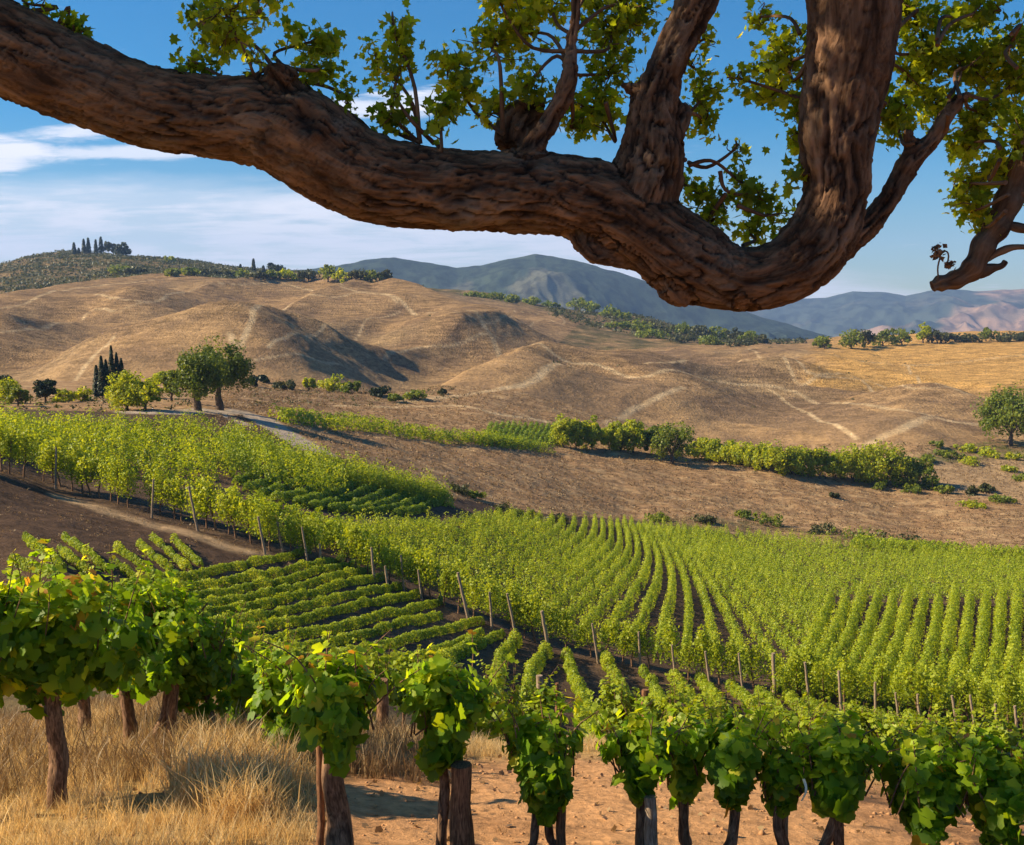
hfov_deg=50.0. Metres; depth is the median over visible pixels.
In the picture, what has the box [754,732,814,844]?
grapevine
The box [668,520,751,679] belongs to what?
vine row
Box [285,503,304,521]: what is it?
grapevine
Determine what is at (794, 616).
vine row
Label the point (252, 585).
vine row
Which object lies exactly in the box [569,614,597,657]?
grapevine
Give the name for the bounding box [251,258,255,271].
cypress tree
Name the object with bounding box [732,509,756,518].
shrub
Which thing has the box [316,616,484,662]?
vine row
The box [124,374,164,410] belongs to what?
tree
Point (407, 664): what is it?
grapevine
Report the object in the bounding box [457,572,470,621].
vine post
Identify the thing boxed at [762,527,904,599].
vine row
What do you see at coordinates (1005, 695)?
grapevine
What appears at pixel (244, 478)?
vine row
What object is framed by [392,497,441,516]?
vine row
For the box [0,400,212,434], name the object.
vine row
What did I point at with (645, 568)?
vine row
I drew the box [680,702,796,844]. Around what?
grapevine
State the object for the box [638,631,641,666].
vine post
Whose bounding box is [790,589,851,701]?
vine row
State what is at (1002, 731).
grapevine
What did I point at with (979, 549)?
vine row
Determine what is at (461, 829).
vine stake
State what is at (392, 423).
vine row
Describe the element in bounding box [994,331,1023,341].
tree
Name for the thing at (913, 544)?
vine row
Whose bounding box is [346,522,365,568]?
grapevine
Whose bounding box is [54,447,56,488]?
vine post
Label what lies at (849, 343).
tree
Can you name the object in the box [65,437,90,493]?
grapevine
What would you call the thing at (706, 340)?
tree
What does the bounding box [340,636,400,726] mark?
grapevine
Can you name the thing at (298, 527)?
grapevine
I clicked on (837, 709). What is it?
vine row
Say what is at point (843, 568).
vine row
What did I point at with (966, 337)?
tree
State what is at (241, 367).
pepper tree
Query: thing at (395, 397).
shrub
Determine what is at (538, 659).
vine row
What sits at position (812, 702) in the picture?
vine row
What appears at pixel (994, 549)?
vine row
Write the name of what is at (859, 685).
grapevine
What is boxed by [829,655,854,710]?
grapevine
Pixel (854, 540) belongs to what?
vine row
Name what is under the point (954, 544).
vine row
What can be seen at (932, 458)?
shrub
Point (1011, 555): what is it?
vine row
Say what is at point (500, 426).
vine row
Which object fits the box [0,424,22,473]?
grapevine
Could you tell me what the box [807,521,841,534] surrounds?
shrub
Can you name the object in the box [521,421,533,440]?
vine row
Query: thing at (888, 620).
vine row
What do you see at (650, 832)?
vine stake
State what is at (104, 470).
grapevine
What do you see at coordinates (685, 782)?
grapevine
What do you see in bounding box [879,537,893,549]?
vine row
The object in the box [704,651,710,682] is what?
vine post
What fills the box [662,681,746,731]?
grapevine
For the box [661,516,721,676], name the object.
vine row
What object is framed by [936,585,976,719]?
vine row
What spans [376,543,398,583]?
grapevine
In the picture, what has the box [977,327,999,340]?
tree
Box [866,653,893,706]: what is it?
grapevine
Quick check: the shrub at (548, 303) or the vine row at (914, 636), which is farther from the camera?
the shrub at (548, 303)
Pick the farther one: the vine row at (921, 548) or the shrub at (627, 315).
the shrub at (627, 315)
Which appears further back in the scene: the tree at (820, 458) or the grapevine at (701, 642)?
the tree at (820, 458)
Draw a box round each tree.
[0,0,1023,311]
[0,374,12,380]
[0,377,21,402]
[6,385,32,406]
[32,378,57,402]
[71,242,76,253]
[81,239,85,252]
[86,238,90,252]
[92,365,100,397]
[93,239,97,251]
[97,355,106,397]
[98,236,103,252]
[102,359,110,395]
[103,241,121,253]
[103,370,148,410]
[107,264,133,273]
[108,345,115,386]
[113,242,131,254]
[114,352,119,384]
[119,358,124,373]
[122,265,148,273]
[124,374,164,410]
[157,370,180,400]
[163,343,232,410]
[164,268,181,276]
[180,267,200,275]
[187,332,256,410]
[199,268,218,275]
[218,269,235,276]
[232,268,249,277]
[242,271,268,278]
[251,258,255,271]
[266,262,285,271]
[266,269,281,278]
[279,268,296,279]
[296,269,320,280]
[318,264,336,281]
[331,267,350,282]
[347,268,368,279]
[363,269,383,281]
[377,269,392,278]
[548,413,577,446]
[570,418,586,447]
[581,415,604,449]
[600,422,618,448]
[605,321,631,329]
[607,420,632,450]
[622,419,649,452]
[626,318,653,330]
[634,328,669,338]
[638,424,665,453]
[648,323,677,331]
[649,421,696,463]
[667,332,701,342]
[668,321,694,334]
[684,435,712,458]
[687,325,711,337]
[698,334,724,344]
[702,437,726,461]
[705,326,727,339]
[715,439,740,464]
[725,327,743,338]
[725,337,757,347]
[730,440,753,464]
[737,330,757,341]
[743,441,770,469]
[752,439,790,475]
[753,334,768,343]
[780,445,805,473]
[796,445,819,476]
[805,446,830,477]
[812,335,832,348]
[820,450,851,478]
[830,443,874,483]
[838,329,866,348]
[852,444,888,483]
[855,329,878,347]
[862,440,910,488]
[871,328,898,345]
[882,444,919,485]
[890,327,914,344]
[904,457,936,489]
[915,322,931,342]
[926,328,947,343]
[945,332,959,342]
[955,332,983,342]
[970,380,1023,445]
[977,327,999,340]
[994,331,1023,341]
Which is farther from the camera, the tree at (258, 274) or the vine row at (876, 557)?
the tree at (258, 274)
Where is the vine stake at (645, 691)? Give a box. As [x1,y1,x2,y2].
[641,689,648,716]
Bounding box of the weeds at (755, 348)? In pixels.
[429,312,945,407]
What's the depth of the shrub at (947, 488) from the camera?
171.10 m
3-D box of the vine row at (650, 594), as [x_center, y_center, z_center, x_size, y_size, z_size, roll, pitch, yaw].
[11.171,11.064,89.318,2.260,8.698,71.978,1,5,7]
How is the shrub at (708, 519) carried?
on the ground at (392, 333)
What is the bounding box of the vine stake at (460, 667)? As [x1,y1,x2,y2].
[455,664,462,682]
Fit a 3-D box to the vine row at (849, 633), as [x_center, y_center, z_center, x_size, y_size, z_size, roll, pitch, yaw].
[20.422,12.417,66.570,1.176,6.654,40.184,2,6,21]
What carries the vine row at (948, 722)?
on the ground at (392, 333)
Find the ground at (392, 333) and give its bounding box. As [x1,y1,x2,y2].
[0,251,1023,844]
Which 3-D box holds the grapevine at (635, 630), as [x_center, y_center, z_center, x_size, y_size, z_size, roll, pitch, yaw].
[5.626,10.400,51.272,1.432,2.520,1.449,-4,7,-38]
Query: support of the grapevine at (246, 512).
on the ground at (392, 333)
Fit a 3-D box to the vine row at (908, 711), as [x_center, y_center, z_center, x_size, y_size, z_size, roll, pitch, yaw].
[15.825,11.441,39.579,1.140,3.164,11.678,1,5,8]
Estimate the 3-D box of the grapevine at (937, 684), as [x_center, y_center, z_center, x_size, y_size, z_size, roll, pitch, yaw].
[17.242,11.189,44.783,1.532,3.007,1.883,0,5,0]
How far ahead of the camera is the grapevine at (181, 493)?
56.71 m
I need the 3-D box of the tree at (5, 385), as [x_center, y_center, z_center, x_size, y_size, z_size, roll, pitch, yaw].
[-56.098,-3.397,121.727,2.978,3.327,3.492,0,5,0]
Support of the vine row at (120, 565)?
on the ground at (392, 333)
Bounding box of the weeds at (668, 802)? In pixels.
[404,748,1023,843]
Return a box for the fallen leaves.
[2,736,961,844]
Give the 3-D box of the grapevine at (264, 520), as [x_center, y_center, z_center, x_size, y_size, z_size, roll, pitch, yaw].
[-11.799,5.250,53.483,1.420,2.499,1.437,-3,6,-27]
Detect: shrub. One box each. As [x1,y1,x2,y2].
[52,388,75,401]
[70,386,93,400]
[153,371,164,380]
[164,255,175,261]
[247,375,257,385]
[258,374,269,382]
[271,379,295,389]
[302,377,317,389]
[317,374,345,391]
[339,380,361,393]
[369,385,391,397]
[387,393,404,401]
[402,389,427,399]
[437,388,446,393]
[449,482,470,495]
[460,291,484,296]
[467,489,487,498]
[479,291,505,300]
[488,501,515,516]
[504,293,519,302]
[511,508,539,520]
[521,296,541,304]
[541,300,560,306]
[545,512,571,524]
[566,297,591,310]
[583,301,600,312]
[598,304,619,315]
[613,310,631,319]
[644,511,671,522]
[690,514,716,524]
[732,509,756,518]
[749,511,783,526]
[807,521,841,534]
[826,525,884,539]
[829,492,839,497]
[871,481,886,489]
[872,530,928,546]
[900,483,921,493]
[915,539,955,550]
[916,453,935,462]
[925,475,939,491]
[929,440,944,447]
[933,449,965,458]
[937,484,954,493]
[953,443,977,452]
[955,499,986,508]
[957,455,979,465]
[965,484,979,495]
[977,446,1000,458]
[977,482,995,492]
[988,493,1017,503]
[1001,464,1018,472]
[1004,452,1023,459]
[1011,472,1023,481]
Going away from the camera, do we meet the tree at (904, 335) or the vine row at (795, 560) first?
the vine row at (795, 560)
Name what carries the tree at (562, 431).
on the ground at (392, 333)
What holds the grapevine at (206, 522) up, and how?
on the ground at (392, 333)
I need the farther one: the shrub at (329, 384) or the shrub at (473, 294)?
the shrub at (473, 294)
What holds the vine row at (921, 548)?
on the ground at (392, 333)
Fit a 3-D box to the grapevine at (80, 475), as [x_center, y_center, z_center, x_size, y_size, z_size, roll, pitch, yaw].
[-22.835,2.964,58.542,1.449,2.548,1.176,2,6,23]
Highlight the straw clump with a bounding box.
[144,697,314,826]
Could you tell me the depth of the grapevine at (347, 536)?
54.08 m
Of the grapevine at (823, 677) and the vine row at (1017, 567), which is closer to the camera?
the grapevine at (823, 677)
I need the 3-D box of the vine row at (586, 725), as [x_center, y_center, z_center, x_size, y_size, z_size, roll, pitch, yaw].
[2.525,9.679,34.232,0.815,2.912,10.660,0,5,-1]
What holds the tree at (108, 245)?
on the ground at (392, 333)
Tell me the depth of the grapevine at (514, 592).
52.38 m
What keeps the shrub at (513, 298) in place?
on the ground at (392, 333)
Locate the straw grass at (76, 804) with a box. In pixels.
[0,693,888,844]
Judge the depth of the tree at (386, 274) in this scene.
511.36 m
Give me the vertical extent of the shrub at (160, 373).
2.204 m
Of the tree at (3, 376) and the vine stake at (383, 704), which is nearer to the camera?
the vine stake at (383, 704)
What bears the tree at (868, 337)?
on the ground at (392, 333)
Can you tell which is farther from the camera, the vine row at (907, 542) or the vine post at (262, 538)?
the vine row at (907, 542)
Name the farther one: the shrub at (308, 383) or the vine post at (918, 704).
the shrub at (308, 383)
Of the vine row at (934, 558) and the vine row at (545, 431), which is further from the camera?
the vine row at (545, 431)
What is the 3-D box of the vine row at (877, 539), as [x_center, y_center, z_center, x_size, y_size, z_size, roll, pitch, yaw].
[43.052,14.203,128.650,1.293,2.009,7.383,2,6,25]
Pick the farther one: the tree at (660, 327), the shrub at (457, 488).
the tree at (660, 327)
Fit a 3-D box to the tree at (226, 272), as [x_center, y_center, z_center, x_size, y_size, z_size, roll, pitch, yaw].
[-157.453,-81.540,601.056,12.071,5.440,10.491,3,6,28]
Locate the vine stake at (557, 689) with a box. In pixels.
[555,683,558,713]
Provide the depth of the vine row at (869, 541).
127.72 m
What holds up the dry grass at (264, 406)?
on the ground at (392, 333)
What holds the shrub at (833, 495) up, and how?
on the ground at (392, 333)
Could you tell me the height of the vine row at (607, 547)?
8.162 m
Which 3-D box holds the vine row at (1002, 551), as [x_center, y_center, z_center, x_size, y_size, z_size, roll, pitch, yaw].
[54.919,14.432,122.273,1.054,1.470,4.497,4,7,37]
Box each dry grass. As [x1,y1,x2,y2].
[0,462,319,661]
[215,376,1023,556]
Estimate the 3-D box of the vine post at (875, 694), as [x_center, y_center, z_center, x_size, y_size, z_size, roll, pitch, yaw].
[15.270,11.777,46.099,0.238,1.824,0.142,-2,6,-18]
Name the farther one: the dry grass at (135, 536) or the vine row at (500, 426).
the vine row at (500, 426)
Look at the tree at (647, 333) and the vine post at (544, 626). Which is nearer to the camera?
the vine post at (544, 626)
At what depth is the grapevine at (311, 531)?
53.87 m
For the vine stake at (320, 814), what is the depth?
6.16 m
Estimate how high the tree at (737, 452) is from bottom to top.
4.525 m
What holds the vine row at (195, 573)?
on the ground at (392, 333)
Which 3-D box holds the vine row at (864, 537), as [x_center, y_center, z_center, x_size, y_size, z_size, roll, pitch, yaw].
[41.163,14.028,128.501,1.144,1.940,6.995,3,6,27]
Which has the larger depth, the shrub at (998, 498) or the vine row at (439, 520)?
the shrub at (998, 498)
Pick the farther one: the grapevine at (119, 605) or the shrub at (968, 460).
the shrub at (968, 460)
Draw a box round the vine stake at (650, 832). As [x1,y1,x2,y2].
[644,794,657,844]
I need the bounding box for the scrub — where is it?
[0,249,807,343]
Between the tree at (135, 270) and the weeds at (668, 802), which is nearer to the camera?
the weeds at (668, 802)
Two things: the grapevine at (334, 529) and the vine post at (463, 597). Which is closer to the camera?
the vine post at (463, 597)
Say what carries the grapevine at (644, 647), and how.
on the ground at (392, 333)
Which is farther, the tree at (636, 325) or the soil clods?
the tree at (636, 325)
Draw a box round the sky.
[0,0,1023,297]
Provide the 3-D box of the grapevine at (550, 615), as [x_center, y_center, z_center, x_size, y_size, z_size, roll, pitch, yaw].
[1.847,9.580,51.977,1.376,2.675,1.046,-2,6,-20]
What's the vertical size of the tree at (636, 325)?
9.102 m
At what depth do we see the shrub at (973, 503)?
162.59 m
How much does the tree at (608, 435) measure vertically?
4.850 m
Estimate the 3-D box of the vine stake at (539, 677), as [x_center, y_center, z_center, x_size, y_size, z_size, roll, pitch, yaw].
[0.435,5.046,17.546,0.150,2.055,0.135,0,5,0]
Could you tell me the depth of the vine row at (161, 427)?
86.57 m
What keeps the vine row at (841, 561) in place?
on the ground at (392, 333)
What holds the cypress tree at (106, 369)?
on the ground at (392, 333)
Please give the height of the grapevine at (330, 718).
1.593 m
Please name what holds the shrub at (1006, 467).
on the ground at (392, 333)
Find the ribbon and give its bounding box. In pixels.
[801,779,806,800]
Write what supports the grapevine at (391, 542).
on the ground at (392, 333)
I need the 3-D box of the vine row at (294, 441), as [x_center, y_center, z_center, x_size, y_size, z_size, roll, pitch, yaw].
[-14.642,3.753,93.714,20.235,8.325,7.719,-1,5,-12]
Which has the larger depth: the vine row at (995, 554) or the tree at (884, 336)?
the tree at (884, 336)
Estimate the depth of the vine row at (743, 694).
46.99 m
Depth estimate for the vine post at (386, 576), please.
52.81 m
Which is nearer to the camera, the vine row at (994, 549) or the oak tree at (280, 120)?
the oak tree at (280, 120)
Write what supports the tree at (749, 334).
on the ground at (392, 333)
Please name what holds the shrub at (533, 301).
on the ground at (392, 333)
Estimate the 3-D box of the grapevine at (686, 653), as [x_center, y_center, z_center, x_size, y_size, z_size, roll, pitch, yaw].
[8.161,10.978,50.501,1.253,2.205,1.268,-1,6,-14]
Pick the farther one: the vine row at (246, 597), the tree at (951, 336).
the tree at (951, 336)
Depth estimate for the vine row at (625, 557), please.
72.15 m
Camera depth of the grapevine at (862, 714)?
14.19 m
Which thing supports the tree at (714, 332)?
on the ground at (392, 333)
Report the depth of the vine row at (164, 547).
46.05 m
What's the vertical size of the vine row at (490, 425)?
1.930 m
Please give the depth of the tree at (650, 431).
177.78 m
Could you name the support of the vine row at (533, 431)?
on the ground at (392, 333)
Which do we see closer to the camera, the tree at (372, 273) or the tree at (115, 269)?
the tree at (372, 273)
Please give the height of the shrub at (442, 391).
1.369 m
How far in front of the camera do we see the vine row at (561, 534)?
74.63 m
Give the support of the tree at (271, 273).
on the ground at (392, 333)
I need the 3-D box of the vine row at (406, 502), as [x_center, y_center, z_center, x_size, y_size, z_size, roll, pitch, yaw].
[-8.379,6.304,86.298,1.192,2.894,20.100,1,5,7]
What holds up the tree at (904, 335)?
on the ground at (392, 333)
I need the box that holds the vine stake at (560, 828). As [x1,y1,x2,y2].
[556,809,565,844]
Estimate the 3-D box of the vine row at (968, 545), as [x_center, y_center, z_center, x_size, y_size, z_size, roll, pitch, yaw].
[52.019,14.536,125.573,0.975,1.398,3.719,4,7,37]
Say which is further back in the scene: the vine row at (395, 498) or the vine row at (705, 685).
the vine row at (395, 498)
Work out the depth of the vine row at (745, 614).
74.47 m
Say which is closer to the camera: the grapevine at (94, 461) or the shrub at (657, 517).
the grapevine at (94, 461)
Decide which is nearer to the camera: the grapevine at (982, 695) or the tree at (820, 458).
the grapevine at (982, 695)
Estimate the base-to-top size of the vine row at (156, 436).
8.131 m
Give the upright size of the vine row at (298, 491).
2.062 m
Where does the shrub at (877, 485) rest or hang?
on the ground at (392, 333)
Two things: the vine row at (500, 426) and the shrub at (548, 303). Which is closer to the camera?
the vine row at (500, 426)
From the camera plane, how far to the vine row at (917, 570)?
103.57 m
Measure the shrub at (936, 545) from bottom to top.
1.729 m
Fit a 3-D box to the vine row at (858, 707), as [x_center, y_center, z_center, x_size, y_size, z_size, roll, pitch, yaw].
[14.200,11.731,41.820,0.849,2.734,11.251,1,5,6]
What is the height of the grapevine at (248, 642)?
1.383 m
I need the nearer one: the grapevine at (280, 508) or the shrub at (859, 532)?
the grapevine at (280, 508)
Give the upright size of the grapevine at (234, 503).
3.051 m
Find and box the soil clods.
[1,721,975,844]
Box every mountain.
[293,254,831,339]
[746,289,1023,336]
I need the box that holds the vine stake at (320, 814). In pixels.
[316,745,324,844]
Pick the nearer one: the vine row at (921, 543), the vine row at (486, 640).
the vine row at (486, 640)
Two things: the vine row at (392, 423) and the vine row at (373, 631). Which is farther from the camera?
the vine row at (392, 423)
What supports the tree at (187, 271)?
on the ground at (392, 333)
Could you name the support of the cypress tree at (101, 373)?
on the ground at (392, 333)
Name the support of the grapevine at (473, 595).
on the ground at (392, 333)
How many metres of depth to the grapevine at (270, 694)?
9.02 m
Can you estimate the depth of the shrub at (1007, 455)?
197.74 m
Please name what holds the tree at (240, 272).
on the ground at (392, 333)
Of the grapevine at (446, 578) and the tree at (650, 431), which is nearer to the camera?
the grapevine at (446, 578)
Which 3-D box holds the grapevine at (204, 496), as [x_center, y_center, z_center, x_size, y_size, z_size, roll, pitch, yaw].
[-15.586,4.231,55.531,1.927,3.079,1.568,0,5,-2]
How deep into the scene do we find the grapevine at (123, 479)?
57.03 m
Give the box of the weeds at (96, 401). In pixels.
[0,385,1022,495]
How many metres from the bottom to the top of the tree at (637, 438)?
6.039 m
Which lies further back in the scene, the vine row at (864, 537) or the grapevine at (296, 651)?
the vine row at (864, 537)
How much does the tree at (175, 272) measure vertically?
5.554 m
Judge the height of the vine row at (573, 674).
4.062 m
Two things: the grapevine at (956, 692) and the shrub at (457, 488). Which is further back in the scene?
the shrub at (457, 488)
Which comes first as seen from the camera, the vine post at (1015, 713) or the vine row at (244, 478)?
the vine post at (1015, 713)
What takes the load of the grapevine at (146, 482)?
on the ground at (392, 333)
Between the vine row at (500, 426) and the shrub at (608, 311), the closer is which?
the vine row at (500, 426)
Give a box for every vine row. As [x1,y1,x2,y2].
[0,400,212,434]
[0,404,341,468]
[0,407,346,487]
[0,408,348,496]
[0,410,345,478]
[0,423,218,487]
[5,410,274,451]
[7,553,60,578]
[22,531,67,569]
[55,543,94,575]
[61,531,110,571]
[112,557,136,581]
[113,540,155,574]
[119,546,311,586]
[136,538,175,571]
[149,531,192,570]
[170,533,203,565]
[170,554,344,592]
[184,559,359,598]
[184,572,385,617]
[185,565,371,606]
[206,581,406,627]
[221,417,451,500]
[221,588,420,641]
[222,421,452,502]
[222,421,452,504]
[224,435,454,507]
[224,438,453,505]
[228,595,443,647]
[231,465,262,485]
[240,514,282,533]
[242,467,288,492]
[253,505,436,537]
[257,471,312,495]
[267,403,532,446]
[268,507,502,542]
[270,477,339,502]
[276,409,555,452]
[279,610,443,653]
[288,504,517,544]
[292,479,358,507]
[306,482,376,509]
[307,507,530,548]
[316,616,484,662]
[327,486,396,513]
[331,510,543,558]
[348,489,410,514]
[362,511,554,568]
[365,493,427,516]
[365,627,484,666]
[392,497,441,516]
[393,513,565,576]
[417,514,576,586]
[421,628,505,661]
[422,630,479,666]
[441,512,587,596]
[462,511,597,608]
[479,421,494,446]
[481,513,605,613]
[485,421,498,445]
[489,628,522,698]
[492,420,505,446]
[497,421,511,444]
[504,419,517,445]
[506,515,614,620]
[509,420,522,443]
[515,422,527,444]
[519,640,553,713]
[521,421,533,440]
[526,517,623,630]
[527,421,538,446]
[531,423,545,445]
[536,421,551,445]
[543,421,554,443]
[546,515,632,638]
[560,646,600,736]
[569,515,641,641]
[571,704,604,740]
[597,520,651,649]
[599,647,638,714]
[624,519,662,653]
[638,664,665,718]
[649,518,676,663]
[655,521,693,667]
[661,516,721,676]
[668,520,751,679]
[668,668,700,716]
[674,521,786,679]
[681,523,827,692]
[688,523,823,657]
[694,524,824,639]
[694,668,735,716]
[701,524,820,623]
[706,524,821,612]
[712,524,823,607]
[718,524,825,604]
[724,523,827,597]
[725,678,779,743]
[735,526,849,597]
[745,526,869,599]
[754,685,800,723]
[755,530,887,600]
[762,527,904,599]
[770,586,835,697]
[774,528,920,598]
[781,688,820,718]
[786,529,940,598]
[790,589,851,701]
[799,532,951,596]
[800,693,837,718]
[809,580,867,703]
[811,532,979,599]
[823,531,994,598]
[825,702,879,745]
[827,584,884,706]
[838,537,1010,599]
[846,586,897,705]
[846,700,887,735]
[849,534,862,547]
[853,538,1023,598]
[855,535,870,548]
[864,535,879,548]
[864,582,914,708]
[868,541,1023,592]
[870,706,912,727]
[871,537,884,549]
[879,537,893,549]
[880,542,1023,588]
[881,586,929,713]
[886,537,900,550]
[889,545,1023,583]
[894,538,906,551]
[895,590,943,713]
[898,537,1022,581]
[899,538,916,550]
[900,708,933,733]
[907,538,921,551]
[911,541,1023,577]
[915,539,928,552]
[916,576,960,715]
[922,542,1023,574]
[923,540,936,554]
[931,540,943,551]
[933,543,1022,572]
[935,716,969,730]
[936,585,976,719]
[939,539,952,553]
[945,544,1023,568]
[947,542,958,551]
[952,541,965,553]
[957,586,991,722]
[960,546,1021,566]
[962,544,973,554]
[968,541,981,555]
[968,720,1010,733]
[970,583,1007,722]
[974,546,1023,566]
[977,543,988,555]
[981,544,995,556]
[988,582,1023,722]
[990,544,1002,556]
[992,544,1023,561]
[998,544,1011,555]
[1004,545,1018,557]
[1009,622,1023,728]
[1013,546,1023,559]
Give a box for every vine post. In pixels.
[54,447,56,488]
[151,479,154,517]
[188,486,198,530]
[257,516,265,554]
[275,515,283,552]
[301,527,308,561]
[319,543,321,562]
[370,547,375,581]
[384,566,388,587]
[400,555,404,591]
[417,570,422,600]
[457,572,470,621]
[489,592,492,629]
[506,593,515,630]
[540,610,548,642]
[591,623,598,663]
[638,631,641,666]
[671,644,675,676]
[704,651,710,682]
[738,653,743,687]
[771,653,776,697]
[804,662,809,694]
[837,670,842,710]
[874,682,876,712]
[894,692,899,716]
[916,694,920,715]
[951,695,957,721]
[969,695,974,724]
[1013,705,1018,727]
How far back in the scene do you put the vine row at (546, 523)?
75.39 m
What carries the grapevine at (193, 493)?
on the ground at (392, 333)
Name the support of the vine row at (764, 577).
on the ground at (392, 333)
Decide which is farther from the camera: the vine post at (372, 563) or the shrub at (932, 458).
the shrub at (932, 458)
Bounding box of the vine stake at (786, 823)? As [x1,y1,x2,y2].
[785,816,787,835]
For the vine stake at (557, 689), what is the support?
on the ground at (392, 333)
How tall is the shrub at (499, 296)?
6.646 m
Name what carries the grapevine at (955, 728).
on the ground at (392, 333)
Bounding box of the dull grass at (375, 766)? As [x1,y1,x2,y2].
[0,687,484,802]
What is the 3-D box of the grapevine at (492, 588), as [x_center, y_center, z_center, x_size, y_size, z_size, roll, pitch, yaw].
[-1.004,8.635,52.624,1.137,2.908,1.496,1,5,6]
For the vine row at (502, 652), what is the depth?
46.96 m
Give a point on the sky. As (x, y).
(62, 184)
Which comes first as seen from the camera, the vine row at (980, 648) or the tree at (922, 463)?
the vine row at (980, 648)
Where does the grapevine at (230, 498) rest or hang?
on the ground at (392, 333)
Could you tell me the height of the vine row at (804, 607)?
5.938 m
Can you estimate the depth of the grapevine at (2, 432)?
58.10 m
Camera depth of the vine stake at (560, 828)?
6.17 m
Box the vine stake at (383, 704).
[376,678,388,732]
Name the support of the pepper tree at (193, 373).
on the ground at (392, 333)
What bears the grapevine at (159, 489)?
on the ground at (392, 333)
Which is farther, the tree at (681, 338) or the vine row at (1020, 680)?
the tree at (681, 338)
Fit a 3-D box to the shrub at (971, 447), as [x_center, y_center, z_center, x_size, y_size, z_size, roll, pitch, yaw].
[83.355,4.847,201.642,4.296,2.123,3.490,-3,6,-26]
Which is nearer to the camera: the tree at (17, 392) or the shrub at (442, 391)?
the tree at (17, 392)
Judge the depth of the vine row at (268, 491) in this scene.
74.66 m
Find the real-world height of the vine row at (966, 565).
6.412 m
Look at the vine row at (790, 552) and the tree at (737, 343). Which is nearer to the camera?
the vine row at (790, 552)
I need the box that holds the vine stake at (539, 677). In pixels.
[536,674,542,688]
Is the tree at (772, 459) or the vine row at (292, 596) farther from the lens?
the tree at (772, 459)
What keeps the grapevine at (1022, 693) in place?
on the ground at (392, 333)
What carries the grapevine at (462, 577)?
on the ground at (392, 333)
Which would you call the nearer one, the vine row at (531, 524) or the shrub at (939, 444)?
the vine row at (531, 524)
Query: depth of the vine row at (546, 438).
172.13 m
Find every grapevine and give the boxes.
[0,424,9,471]
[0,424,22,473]
[0,536,163,808]
[0,557,38,708]
[12,425,42,476]
[32,443,53,481]
[37,435,69,486]
[37,439,64,482]
[41,580,101,733]
[57,450,79,490]
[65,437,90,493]
[70,455,98,495]
[82,542,197,746]
[84,446,110,497]
[91,455,119,501]
[102,456,131,504]
[111,467,143,507]
[122,571,242,745]
[138,461,163,511]
[147,470,171,514]
[159,475,185,518]
[168,478,189,520]
[178,602,254,729]
[181,477,208,519]
[185,476,222,530]
[194,473,216,527]
[209,487,241,534]
[212,483,242,537]
[212,631,265,701]
[215,618,301,729]
[234,490,259,543]
[234,629,424,844]
[237,493,255,513]
[245,637,322,755]
[248,495,275,547]
[253,490,267,506]
[254,505,286,550]
[260,495,283,512]
[263,614,318,672]
[269,501,296,532]
[280,510,300,551]
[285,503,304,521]
[292,514,313,556]
[298,516,325,557]
[299,505,325,534]
[301,514,322,533]
[321,513,347,541]
[323,519,345,547]
[339,516,364,561]
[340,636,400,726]
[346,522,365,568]
[353,532,382,574]
[355,523,378,543]
[368,535,390,562]
[370,644,428,731]
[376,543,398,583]
[377,535,399,551]
[392,541,414,572]
[395,550,414,581]
[397,629,515,844]
[405,546,425,596]
[409,547,439,599]
[423,559,442,581]
[435,561,456,606]
[447,559,472,613]
[459,578,484,615]
[471,645,529,744]
[478,572,501,625]
[484,687,608,844]
[496,578,524,630]
[507,666,565,717]
[513,597,534,637]
[514,588,542,642]
[537,598,565,638]
[557,606,577,651]
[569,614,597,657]
[586,667,640,737]
[593,696,705,844]
[597,611,622,651]
[613,618,649,666]
[615,620,635,664]
[615,708,705,844]
[635,624,659,669]
[637,671,706,733]
[658,616,683,664]
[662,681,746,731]
[677,636,702,679]
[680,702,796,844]
[688,622,715,673]
[704,630,728,684]
[719,687,800,745]
[720,636,742,682]
[736,636,765,690]
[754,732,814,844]
[755,647,785,690]
[777,689,842,758]
[782,647,809,697]
[790,710,927,844]
[798,640,828,692]
[809,656,837,701]
[827,702,891,746]
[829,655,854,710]
[845,662,872,708]
[865,721,986,844]
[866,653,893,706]
[867,706,942,753]
[881,668,914,715]
[893,662,930,710]
[913,659,951,719]
[916,700,988,752]
[926,712,1023,844]
[948,675,977,725]
[950,670,980,721]
[966,678,993,714]
[969,703,1023,762]
[988,662,1023,730]
[1005,730,1023,765]
[1012,683,1023,720]
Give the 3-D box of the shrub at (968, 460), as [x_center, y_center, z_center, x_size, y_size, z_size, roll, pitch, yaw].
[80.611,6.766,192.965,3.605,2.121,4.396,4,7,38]
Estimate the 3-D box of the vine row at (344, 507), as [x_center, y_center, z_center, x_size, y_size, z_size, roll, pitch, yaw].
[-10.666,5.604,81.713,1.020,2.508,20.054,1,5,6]
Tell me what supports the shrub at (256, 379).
on the ground at (392, 333)
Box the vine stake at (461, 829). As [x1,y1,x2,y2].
[449,760,474,844]
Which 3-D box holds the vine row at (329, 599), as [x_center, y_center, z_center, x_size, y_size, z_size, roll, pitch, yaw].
[-7.889,7.137,43.699,0.727,4.414,22.229,1,5,12]
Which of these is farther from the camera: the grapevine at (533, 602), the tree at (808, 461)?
the tree at (808, 461)
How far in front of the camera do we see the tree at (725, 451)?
177.61 m
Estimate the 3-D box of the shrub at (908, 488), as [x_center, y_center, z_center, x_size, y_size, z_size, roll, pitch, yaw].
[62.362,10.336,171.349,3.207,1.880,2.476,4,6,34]

